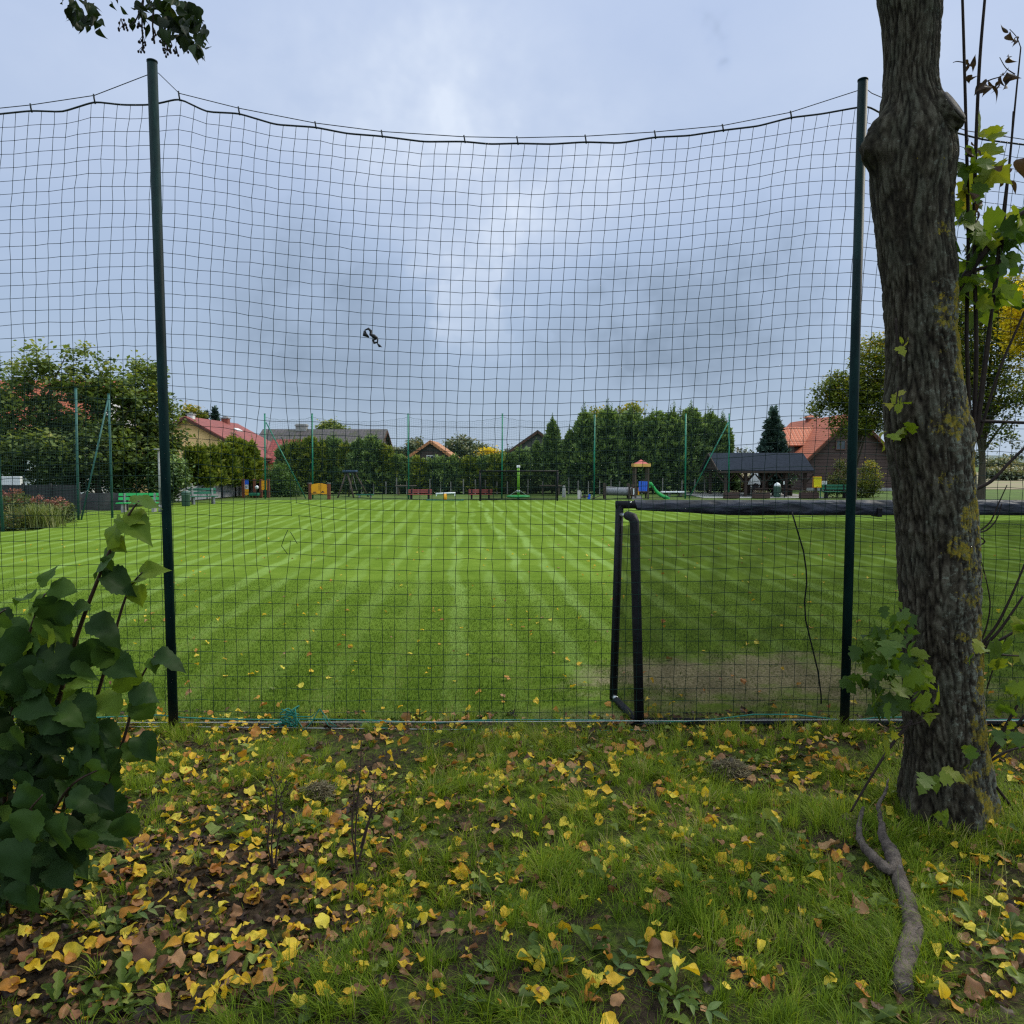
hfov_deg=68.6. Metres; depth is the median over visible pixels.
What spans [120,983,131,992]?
yellow leaf
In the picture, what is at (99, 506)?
woven screen
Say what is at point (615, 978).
yellow leaf
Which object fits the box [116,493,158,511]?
park bench
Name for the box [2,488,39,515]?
hydrangea bush
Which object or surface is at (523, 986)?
green leaf
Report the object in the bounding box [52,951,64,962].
yellow leaf
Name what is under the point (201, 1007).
yellow leaf
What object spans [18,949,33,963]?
brown leaf
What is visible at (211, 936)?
yellow leaf
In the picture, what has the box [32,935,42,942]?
green leaf
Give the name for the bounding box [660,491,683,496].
stone table
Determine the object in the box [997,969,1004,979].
yellow leaf
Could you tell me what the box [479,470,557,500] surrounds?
football goal
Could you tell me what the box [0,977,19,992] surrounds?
orange leaf
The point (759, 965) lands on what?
green leaf
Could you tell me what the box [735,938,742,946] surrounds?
orange leaf
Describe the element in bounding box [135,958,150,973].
yellow leaf
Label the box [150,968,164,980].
brown leaf
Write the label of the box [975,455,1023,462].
hills
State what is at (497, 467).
hedge conifer
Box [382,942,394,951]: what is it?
brown leaf
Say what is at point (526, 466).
hedge conifer
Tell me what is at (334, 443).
hedge conifer
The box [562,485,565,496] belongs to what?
stone post
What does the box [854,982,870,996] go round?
orange leaf
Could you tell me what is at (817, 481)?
notice board
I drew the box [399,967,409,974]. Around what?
brown leaf
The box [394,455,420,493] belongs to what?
hedge conifer
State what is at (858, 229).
net pole
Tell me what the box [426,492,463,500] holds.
seesaw
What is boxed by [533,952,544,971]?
yellow leaf
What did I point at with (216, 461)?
hedge conifer
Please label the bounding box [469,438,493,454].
tree
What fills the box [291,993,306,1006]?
yellow leaf
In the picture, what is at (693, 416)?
tall conifer
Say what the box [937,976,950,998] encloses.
yellow leaf
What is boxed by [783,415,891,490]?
log house
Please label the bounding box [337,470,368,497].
swing
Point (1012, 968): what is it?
green leaf
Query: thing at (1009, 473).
field bush
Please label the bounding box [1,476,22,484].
garden awning
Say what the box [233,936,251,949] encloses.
orange leaf
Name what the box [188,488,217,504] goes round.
park bench
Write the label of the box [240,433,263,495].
hedge conifer
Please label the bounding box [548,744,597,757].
fallen compound leaf
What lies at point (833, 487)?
park bench
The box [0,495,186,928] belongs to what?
hazel bush
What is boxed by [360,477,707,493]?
wire fence
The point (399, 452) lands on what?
tree
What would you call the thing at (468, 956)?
orange leaf
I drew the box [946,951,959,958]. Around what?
yellow leaf
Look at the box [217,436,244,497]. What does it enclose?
hedge conifer
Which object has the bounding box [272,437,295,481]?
hedge conifer
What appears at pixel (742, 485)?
shrub
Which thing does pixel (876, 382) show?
maple tree
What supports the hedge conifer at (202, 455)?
on the ground at (1013, 493)
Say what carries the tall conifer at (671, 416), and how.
on the ground at (1013, 493)
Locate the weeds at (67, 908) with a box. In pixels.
[41,754,1023,1023]
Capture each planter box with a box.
[723,490,739,497]
[752,490,769,497]
[799,490,818,497]
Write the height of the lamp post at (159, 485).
3.152 m
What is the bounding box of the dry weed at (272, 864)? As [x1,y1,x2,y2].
[260,768,289,870]
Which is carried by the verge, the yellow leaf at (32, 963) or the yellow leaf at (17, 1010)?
the yellow leaf at (17, 1010)
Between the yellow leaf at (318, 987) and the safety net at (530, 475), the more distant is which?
the safety net at (530, 475)
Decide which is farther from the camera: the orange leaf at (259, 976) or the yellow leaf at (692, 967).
the yellow leaf at (692, 967)
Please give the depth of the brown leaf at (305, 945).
3.69 m
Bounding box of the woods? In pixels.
[400,442,1023,466]
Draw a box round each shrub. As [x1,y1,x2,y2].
[23,463,94,493]
[83,454,150,496]
[133,448,200,502]
[257,461,304,496]
[734,473,748,491]
[818,458,860,497]
[857,457,886,497]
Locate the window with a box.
[835,440,845,449]
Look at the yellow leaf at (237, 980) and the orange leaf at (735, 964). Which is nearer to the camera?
the yellow leaf at (237, 980)
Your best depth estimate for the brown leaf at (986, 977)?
3.50 m
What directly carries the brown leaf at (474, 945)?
on the verge
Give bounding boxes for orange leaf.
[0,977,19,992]
[64,951,76,963]
[68,971,78,979]
[82,947,90,953]
[97,934,114,944]
[113,948,123,952]
[119,936,132,946]
[161,936,181,950]
[185,977,196,989]
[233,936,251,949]
[250,970,263,989]
[267,982,287,994]
[294,977,300,988]
[402,947,411,955]
[459,953,471,958]
[551,940,561,950]
[579,990,600,1001]
[584,975,595,995]
[600,979,610,984]
[603,950,612,959]
[724,959,736,966]
[730,969,742,978]
[732,961,741,968]
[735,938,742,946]
[748,978,757,989]
[761,974,770,990]
[771,976,775,990]
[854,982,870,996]
[948,997,963,1013]
[985,938,997,943]
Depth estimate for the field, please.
89.12 m
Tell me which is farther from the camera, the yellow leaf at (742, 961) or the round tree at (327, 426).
the round tree at (327, 426)
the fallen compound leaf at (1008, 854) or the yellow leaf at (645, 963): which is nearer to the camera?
the yellow leaf at (645, 963)
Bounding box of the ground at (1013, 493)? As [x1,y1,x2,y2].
[5,465,1023,906]
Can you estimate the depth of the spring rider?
51.23 m
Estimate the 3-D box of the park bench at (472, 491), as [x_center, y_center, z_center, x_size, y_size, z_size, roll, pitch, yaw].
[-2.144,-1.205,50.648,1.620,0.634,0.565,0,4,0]
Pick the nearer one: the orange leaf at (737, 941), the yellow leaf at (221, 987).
the yellow leaf at (221, 987)
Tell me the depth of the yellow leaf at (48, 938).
3.73 m
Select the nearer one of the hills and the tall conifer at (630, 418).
the tall conifer at (630, 418)
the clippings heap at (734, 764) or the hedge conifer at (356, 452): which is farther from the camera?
the hedge conifer at (356, 452)
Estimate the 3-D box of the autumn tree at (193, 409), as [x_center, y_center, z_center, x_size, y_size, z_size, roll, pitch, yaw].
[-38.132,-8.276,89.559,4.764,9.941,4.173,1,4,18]
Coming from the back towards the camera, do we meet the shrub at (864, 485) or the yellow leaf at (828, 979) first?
the shrub at (864, 485)
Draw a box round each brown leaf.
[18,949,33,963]
[58,1003,70,1018]
[66,990,79,999]
[70,1009,82,1019]
[73,983,84,994]
[97,960,112,977]
[102,998,118,1005]
[126,930,143,945]
[132,937,155,961]
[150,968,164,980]
[155,992,171,1008]
[156,954,170,973]
[160,930,168,941]
[168,947,185,967]
[187,960,198,970]
[198,965,207,978]
[220,977,238,992]
[224,951,243,972]
[263,967,273,980]
[297,940,310,952]
[326,926,336,936]
[334,965,341,974]
[354,982,368,996]
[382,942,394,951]
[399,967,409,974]
[400,954,409,964]
[427,969,443,981]
[467,943,477,949]
[551,964,567,980]
[610,992,624,1005]
[644,960,656,969]
[646,937,663,958]
[687,946,704,952]
[700,1005,706,1011]
[716,937,725,948]
[745,982,761,987]
[859,998,867,1008]
[941,964,951,971]
[958,972,973,977]
[964,975,984,999]
[969,968,980,977]
[971,940,980,953]
[980,973,990,982]
[991,946,1005,955]
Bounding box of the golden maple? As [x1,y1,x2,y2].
[990,279,1023,372]
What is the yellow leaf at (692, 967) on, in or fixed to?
on the verge
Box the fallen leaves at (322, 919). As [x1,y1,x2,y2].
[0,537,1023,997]
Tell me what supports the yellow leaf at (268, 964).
on the verge
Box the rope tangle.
[269,705,336,730]
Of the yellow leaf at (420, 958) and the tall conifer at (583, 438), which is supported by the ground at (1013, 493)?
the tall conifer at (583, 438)
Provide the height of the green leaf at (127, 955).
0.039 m
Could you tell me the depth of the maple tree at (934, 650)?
4.79 m
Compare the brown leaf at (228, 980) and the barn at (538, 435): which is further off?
the barn at (538, 435)
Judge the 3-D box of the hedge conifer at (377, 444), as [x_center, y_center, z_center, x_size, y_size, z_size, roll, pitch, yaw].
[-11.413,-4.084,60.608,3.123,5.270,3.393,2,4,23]
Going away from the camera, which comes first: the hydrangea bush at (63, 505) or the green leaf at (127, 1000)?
the green leaf at (127, 1000)
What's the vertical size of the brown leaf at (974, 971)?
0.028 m
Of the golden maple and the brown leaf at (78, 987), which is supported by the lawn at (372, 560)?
the golden maple
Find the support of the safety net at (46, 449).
attached to the net pole at (1, 513)
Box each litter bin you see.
[181,491,190,505]
[773,482,780,496]
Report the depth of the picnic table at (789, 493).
56.26 m
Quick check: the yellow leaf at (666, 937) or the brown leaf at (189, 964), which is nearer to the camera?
the brown leaf at (189, 964)
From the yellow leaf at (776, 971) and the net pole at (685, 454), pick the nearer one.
the yellow leaf at (776, 971)
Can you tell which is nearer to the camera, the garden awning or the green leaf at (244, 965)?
the green leaf at (244, 965)
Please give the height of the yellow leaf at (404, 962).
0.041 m
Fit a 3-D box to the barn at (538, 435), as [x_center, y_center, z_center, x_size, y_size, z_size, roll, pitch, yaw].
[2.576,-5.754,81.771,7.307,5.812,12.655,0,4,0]
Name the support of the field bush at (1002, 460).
on the field
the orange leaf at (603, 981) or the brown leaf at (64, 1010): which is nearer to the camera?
the brown leaf at (64, 1010)
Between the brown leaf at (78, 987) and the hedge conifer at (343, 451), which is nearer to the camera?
the brown leaf at (78, 987)
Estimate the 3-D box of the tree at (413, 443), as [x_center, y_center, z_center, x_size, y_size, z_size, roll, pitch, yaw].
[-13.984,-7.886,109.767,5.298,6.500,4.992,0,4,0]
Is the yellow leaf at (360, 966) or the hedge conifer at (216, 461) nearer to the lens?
the yellow leaf at (360, 966)
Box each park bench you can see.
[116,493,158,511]
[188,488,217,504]
[408,489,431,498]
[468,489,491,498]
[822,484,845,497]
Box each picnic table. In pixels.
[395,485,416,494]
[540,485,561,493]
[747,485,767,494]
[769,485,794,495]
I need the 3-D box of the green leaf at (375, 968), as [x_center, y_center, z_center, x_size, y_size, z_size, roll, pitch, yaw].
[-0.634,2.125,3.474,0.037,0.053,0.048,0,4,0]
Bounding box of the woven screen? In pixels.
[80,492,128,510]
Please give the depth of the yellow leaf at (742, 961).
3.64 m
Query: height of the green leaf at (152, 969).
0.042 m
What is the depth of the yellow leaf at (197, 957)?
3.57 m
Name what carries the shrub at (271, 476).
on the ground at (1013, 493)
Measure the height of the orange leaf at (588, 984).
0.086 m
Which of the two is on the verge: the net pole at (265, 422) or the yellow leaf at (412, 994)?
the yellow leaf at (412, 994)
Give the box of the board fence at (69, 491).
[2,483,80,513]
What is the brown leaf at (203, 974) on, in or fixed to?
on the verge
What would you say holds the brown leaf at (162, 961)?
on the verge
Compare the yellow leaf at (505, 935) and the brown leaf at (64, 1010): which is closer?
the brown leaf at (64, 1010)
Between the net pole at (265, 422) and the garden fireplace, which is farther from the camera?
the garden fireplace
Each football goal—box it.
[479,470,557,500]
[609,500,1023,725]
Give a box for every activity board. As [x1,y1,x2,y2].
[241,479,255,497]
[259,479,269,497]
[308,483,330,498]
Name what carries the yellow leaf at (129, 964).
on the verge
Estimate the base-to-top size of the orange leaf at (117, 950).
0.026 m
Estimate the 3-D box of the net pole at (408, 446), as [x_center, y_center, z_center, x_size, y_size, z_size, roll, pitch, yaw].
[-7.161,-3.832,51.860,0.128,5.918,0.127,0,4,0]
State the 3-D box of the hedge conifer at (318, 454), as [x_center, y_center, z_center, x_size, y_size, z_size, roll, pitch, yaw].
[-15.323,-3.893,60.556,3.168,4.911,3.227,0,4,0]
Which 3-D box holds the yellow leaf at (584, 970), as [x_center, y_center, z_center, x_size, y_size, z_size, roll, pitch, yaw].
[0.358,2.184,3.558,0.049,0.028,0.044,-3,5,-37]
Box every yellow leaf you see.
[13,1004,21,1015]
[24,958,39,970]
[27,993,41,1000]
[32,958,51,970]
[38,932,58,950]
[43,938,54,954]
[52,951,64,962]
[63,942,84,957]
[68,986,77,994]
[84,936,102,948]
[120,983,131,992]
[123,945,130,950]
[125,961,133,968]
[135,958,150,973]
[153,983,165,992]
[190,983,199,996]
[192,1006,205,1011]
[193,952,201,962]
[202,987,213,998]
[205,993,215,1007]
[206,950,217,963]
[208,933,219,941]
[208,945,219,949]
[211,981,220,993]
[218,969,235,981]
[219,985,232,992]
[220,944,234,951]
[221,979,227,999]
[229,974,241,983]
[241,971,250,982]
[253,945,259,953]
[257,953,271,962]
[261,958,271,968]
[278,939,286,946]
[282,948,297,959]
[286,937,300,948]
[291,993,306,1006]
[314,980,328,996]
[322,961,332,972]
[339,996,351,1004]
[342,986,356,993]
[358,960,365,970]
[397,959,412,967]
[408,992,419,999]
[416,953,424,961]
[426,983,444,997]
[501,929,508,940]
[517,948,533,965]
[531,984,548,1003]
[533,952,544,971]
[548,932,557,940]
[561,956,575,963]
[582,968,591,978]
[590,972,602,987]
[600,1011,618,1023]
[603,965,612,975]
[606,972,624,986]
[640,958,653,965]
[660,931,673,947]
[672,954,685,971]
[681,963,699,975]
[722,981,730,988]
[737,956,751,966]
[742,959,756,975]
[757,938,765,953]
[771,960,783,975]
[824,972,836,984]
[856,980,868,987]
[930,941,941,958]
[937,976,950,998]
[941,959,952,969]
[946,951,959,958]
[989,989,1000,996]
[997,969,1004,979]
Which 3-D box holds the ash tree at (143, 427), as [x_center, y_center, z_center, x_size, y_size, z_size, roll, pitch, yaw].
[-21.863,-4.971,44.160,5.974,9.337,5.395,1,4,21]
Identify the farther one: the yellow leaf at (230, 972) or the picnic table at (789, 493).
the picnic table at (789, 493)
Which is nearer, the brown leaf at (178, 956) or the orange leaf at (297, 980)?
the orange leaf at (297, 980)
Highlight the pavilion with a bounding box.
[700,453,813,496]
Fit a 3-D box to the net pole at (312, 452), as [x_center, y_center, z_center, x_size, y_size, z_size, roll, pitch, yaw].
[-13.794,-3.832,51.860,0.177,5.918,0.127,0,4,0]
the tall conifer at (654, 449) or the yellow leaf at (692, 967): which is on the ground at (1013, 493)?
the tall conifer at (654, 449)
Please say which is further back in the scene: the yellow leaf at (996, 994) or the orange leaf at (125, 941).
the orange leaf at (125, 941)
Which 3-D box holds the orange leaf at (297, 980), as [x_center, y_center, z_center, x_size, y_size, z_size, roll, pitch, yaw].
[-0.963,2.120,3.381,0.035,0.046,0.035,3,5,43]
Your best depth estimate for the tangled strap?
6.67 m
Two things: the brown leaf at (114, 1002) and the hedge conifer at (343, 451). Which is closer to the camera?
the brown leaf at (114, 1002)
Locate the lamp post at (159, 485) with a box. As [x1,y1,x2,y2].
[154,449,160,511]
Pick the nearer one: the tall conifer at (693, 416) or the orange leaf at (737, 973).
the orange leaf at (737, 973)
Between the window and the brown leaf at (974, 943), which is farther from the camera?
the window
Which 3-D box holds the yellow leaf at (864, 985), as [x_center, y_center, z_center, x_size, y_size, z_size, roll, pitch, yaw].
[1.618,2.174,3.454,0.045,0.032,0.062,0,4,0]
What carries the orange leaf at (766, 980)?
on the verge
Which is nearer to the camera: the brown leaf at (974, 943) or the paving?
the brown leaf at (974, 943)
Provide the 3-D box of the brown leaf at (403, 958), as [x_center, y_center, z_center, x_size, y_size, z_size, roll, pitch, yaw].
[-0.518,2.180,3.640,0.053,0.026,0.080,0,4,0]
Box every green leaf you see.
[19,949,35,967]
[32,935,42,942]
[121,951,132,961]
[121,992,136,1003]
[136,968,144,981]
[147,966,155,971]
[219,946,232,955]
[230,975,239,987]
[242,956,248,971]
[246,947,264,963]
[371,963,378,975]
[379,960,387,966]
[519,984,527,993]
[668,947,679,961]
[718,948,727,953]
[756,962,763,969]
[926,980,938,987]
[1003,966,1023,983]
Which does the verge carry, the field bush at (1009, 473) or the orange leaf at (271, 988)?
the orange leaf at (271, 988)
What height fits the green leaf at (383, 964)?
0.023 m
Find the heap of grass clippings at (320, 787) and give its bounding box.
[297,777,338,801]
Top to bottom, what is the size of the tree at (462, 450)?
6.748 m
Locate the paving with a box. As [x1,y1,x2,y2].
[682,492,823,497]
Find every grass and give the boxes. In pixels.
[5,501,76,528]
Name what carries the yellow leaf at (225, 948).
on the green leaf at (229, 949)
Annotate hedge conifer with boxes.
[181,439,218,487]
[198,440,231,498]
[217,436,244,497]
[219,430,258,496]
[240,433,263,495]
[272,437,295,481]
[283,436,307,492]
[295,435,321,492]
[305,436,337,491]
[321,428,348,492]
[334,438,358,492]
[342,437,376,492]
[353,433,385,493]
[369,439,398,492]
[383,451,404,493]
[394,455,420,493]
[405,454,431,493]
[421,454,440,493]
[433,455,460,492]
[444,454,466,492]
[458,454,482,493]
[470,452,495,490]
[484,449,513,492]
[495,451,525,492]
[511,444,535,492]
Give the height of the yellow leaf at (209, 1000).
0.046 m
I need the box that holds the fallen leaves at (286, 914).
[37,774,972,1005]
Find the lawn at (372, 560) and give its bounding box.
[0,500,1023,719]
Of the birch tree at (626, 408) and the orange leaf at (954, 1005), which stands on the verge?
the orange leaf at (954, 1005)
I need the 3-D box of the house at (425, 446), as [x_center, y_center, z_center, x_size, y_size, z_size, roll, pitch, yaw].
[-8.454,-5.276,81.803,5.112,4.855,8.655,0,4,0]
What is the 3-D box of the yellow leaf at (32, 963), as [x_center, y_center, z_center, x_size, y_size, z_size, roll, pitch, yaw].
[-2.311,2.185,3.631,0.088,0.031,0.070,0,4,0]
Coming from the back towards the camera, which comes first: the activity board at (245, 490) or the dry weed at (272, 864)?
the activity board at (245, 490)
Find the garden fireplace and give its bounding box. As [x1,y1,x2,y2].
[748,473,760,492]
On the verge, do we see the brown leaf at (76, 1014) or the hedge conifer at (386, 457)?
the brown leaf at (76, 1014)
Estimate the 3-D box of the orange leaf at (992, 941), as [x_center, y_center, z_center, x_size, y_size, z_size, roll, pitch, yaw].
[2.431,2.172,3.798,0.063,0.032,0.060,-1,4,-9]
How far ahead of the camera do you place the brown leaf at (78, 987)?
3.48 m
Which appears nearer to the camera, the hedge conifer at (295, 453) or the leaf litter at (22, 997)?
the leaf litter at (22, 997)
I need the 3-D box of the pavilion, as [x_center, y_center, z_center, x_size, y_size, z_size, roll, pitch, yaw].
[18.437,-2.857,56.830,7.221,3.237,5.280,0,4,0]
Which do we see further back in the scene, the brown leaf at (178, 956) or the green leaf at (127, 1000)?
the brown leaf at (178, 956)
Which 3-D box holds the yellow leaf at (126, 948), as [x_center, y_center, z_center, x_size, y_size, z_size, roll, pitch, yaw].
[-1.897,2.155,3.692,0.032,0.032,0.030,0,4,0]
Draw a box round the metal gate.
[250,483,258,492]
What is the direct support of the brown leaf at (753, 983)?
on the verge
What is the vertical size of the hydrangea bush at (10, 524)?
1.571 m
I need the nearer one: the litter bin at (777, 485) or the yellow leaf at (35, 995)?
the yellow leaf at (35, 995)
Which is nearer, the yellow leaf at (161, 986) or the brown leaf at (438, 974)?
the yellow leaf at (161, 986)
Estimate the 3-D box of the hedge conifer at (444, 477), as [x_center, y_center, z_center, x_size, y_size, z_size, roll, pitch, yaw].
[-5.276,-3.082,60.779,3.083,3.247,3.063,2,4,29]
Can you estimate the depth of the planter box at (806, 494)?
51.94 m
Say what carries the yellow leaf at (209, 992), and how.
on the leaf litter at (22, 997)
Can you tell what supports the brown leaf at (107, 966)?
on the verge
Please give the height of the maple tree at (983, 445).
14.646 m
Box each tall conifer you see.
[525,438,550,492]
[533,412,565,492]
[555,424,586,492]
[564,401,606,493]
[585,399,628,492]
[608,404,656,490]
[629,407,673,492]
[651,401,696,490]
[676,400,712,492]
[693,404,727,492]
[707,410,741,492]
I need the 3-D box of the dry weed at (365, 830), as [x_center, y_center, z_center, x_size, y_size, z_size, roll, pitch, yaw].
[-0.838,1.702,4.382,0.312,0.877,0.069,0,4,0]
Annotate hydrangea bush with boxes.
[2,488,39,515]
[3,507,35,530]
[30,495,77,523]
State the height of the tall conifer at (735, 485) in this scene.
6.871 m
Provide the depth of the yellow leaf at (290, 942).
3.76 m
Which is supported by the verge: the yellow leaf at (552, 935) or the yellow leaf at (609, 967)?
the yellow leaf at (552, 935)
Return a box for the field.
[742,472,1023,488]
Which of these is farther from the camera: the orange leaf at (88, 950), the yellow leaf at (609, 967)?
the orange leaf at (88, 950)
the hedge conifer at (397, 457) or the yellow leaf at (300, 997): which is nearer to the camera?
the yellow leaf at (300, 997)
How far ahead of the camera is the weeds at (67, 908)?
3.74 m
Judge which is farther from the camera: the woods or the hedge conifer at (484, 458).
the woods
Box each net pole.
[0,472,4,531]
[74,388,79,519]
[80,394,113,519]
[146,58,177,727]
[264,413,305,498]
[311,413,313,498]
[407,413,408,498]
[501,413,502,497]
[593,413,595,498]
[684,413,686,498]
[690,413,729,498]
[839,77,867,730]
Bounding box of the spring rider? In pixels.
[577,490,590,498]
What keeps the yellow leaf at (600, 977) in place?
on the verge
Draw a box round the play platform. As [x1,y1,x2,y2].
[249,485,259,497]
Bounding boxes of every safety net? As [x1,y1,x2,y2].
[0,73,1023,730]
[0,375,110,527]
[266,417,727,495]
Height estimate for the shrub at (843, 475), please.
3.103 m
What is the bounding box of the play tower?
[592,460,669,498]
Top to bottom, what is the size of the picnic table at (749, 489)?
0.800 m
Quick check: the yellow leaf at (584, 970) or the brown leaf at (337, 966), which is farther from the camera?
the yellow leaf at (584, 970)
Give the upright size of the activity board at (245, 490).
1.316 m
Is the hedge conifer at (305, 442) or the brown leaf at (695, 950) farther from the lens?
the hedge conifer at (305, 442)
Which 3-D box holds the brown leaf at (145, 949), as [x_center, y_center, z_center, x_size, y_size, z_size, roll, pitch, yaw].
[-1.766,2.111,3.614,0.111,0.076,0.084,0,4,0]
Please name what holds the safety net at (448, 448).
attached to the net pole at (265, 422)
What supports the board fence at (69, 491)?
on the ground at (1013, 493)
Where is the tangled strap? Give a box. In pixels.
[363,327,381,346]
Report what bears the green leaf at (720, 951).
on the verge
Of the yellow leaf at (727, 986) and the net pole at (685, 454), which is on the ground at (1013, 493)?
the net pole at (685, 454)
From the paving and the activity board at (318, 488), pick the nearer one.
the activity board at (318, 488)
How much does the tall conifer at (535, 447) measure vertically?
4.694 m
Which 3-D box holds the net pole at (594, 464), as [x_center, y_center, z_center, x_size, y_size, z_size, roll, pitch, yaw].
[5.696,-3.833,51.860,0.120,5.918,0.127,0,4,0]
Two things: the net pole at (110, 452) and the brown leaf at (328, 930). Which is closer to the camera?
the brown leaf at (328, 930)
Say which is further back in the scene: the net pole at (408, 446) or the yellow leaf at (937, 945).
the net pole at (408, 446)
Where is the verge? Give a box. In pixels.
[0,720,1023,1023]
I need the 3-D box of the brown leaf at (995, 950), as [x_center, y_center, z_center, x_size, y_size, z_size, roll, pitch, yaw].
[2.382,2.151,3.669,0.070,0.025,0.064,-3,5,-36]
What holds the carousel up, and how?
on the ground at (1013, 493)
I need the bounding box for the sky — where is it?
[0,0,1023,455]
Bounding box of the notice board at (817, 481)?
[813,477,821,498]
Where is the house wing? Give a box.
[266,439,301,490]
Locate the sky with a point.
(476, 68)
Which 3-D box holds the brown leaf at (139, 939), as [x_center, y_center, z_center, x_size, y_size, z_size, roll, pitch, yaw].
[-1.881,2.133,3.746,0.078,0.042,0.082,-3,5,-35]
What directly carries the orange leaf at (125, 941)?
on the brown leaf at (139, 939)
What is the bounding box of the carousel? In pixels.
[506,465,529,497]
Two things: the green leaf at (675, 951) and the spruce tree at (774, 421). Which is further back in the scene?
the spruce tree at (774, 421)
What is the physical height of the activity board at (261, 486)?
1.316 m
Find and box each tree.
[0,337,93,484]
[28,340,153,492]
[60,0,211,64]
[91,350,197,496]
[175,403,208,418]
[209,405,220,420]
[315,416,349,428]
[393,446,405,454]
[402,436,423,456]
[442,434,481,458]
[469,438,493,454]
[477,445,500,456]
[587,405,604,417]
[617,401,647,418]
[748,405,797,492]
[800,331,884,499]
[839,0,1023,840]
[958,265,1023,498]
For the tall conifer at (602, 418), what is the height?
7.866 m
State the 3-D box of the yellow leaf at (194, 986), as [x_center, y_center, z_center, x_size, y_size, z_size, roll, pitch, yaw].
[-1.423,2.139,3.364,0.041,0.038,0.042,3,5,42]
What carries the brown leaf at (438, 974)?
on the verge
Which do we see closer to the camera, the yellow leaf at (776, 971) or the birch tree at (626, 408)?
the yellow leaf at (776, 971)
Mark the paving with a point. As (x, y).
(749, 496)
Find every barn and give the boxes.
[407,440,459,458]
[508,430,543,452]
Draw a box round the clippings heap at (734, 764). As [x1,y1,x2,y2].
[704,755,753,787]
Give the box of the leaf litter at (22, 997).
[0,709,1023,1023]
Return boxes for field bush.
[986,454,1020,469]
[986,463,1023,480]
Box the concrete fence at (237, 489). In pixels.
[173,482,248,501]
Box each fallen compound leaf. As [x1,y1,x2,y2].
[64,902,165,937]
[456,959,500,1016]
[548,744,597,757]
[593,937,646,996]
[635,985,728,1023]
[959,845,1018,862]
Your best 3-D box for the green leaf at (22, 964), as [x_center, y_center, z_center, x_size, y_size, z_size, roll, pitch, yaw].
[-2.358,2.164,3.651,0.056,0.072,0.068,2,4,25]
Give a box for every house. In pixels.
[0,380,131,493]
[134,413,271,492]
[259,424,394,453]
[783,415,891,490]
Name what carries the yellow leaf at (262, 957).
on the verge
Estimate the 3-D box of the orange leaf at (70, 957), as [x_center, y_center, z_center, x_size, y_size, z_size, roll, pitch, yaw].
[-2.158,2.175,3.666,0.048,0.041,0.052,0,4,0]
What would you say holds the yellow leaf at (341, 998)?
on the verge
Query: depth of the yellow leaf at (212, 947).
3.65 m
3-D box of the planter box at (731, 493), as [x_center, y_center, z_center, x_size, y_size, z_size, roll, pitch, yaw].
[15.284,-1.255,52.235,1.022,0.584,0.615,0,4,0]
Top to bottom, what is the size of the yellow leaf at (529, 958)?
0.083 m
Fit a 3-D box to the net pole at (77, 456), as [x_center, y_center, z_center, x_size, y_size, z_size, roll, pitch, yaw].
[-18.476,-2.404,31.873,0.202,5.700,0.115,0,4,0]
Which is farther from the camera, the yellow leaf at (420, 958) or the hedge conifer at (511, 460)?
the hedge conifer at (511, 460)
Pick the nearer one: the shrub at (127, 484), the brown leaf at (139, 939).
the brown leaf at (139, 939)
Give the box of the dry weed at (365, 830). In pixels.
[342,730,395,875]
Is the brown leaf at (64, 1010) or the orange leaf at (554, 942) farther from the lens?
the orange leaf at (554, 942)
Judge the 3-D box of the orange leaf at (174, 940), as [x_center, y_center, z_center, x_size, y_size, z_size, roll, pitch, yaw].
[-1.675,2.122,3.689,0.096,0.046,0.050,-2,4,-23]
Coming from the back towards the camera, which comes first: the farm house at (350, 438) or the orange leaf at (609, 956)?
the farm house at (350, 438)
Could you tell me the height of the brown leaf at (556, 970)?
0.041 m
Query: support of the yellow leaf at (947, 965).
on the verge
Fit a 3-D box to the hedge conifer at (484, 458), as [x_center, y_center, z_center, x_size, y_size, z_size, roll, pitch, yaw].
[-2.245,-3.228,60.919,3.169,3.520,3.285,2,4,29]

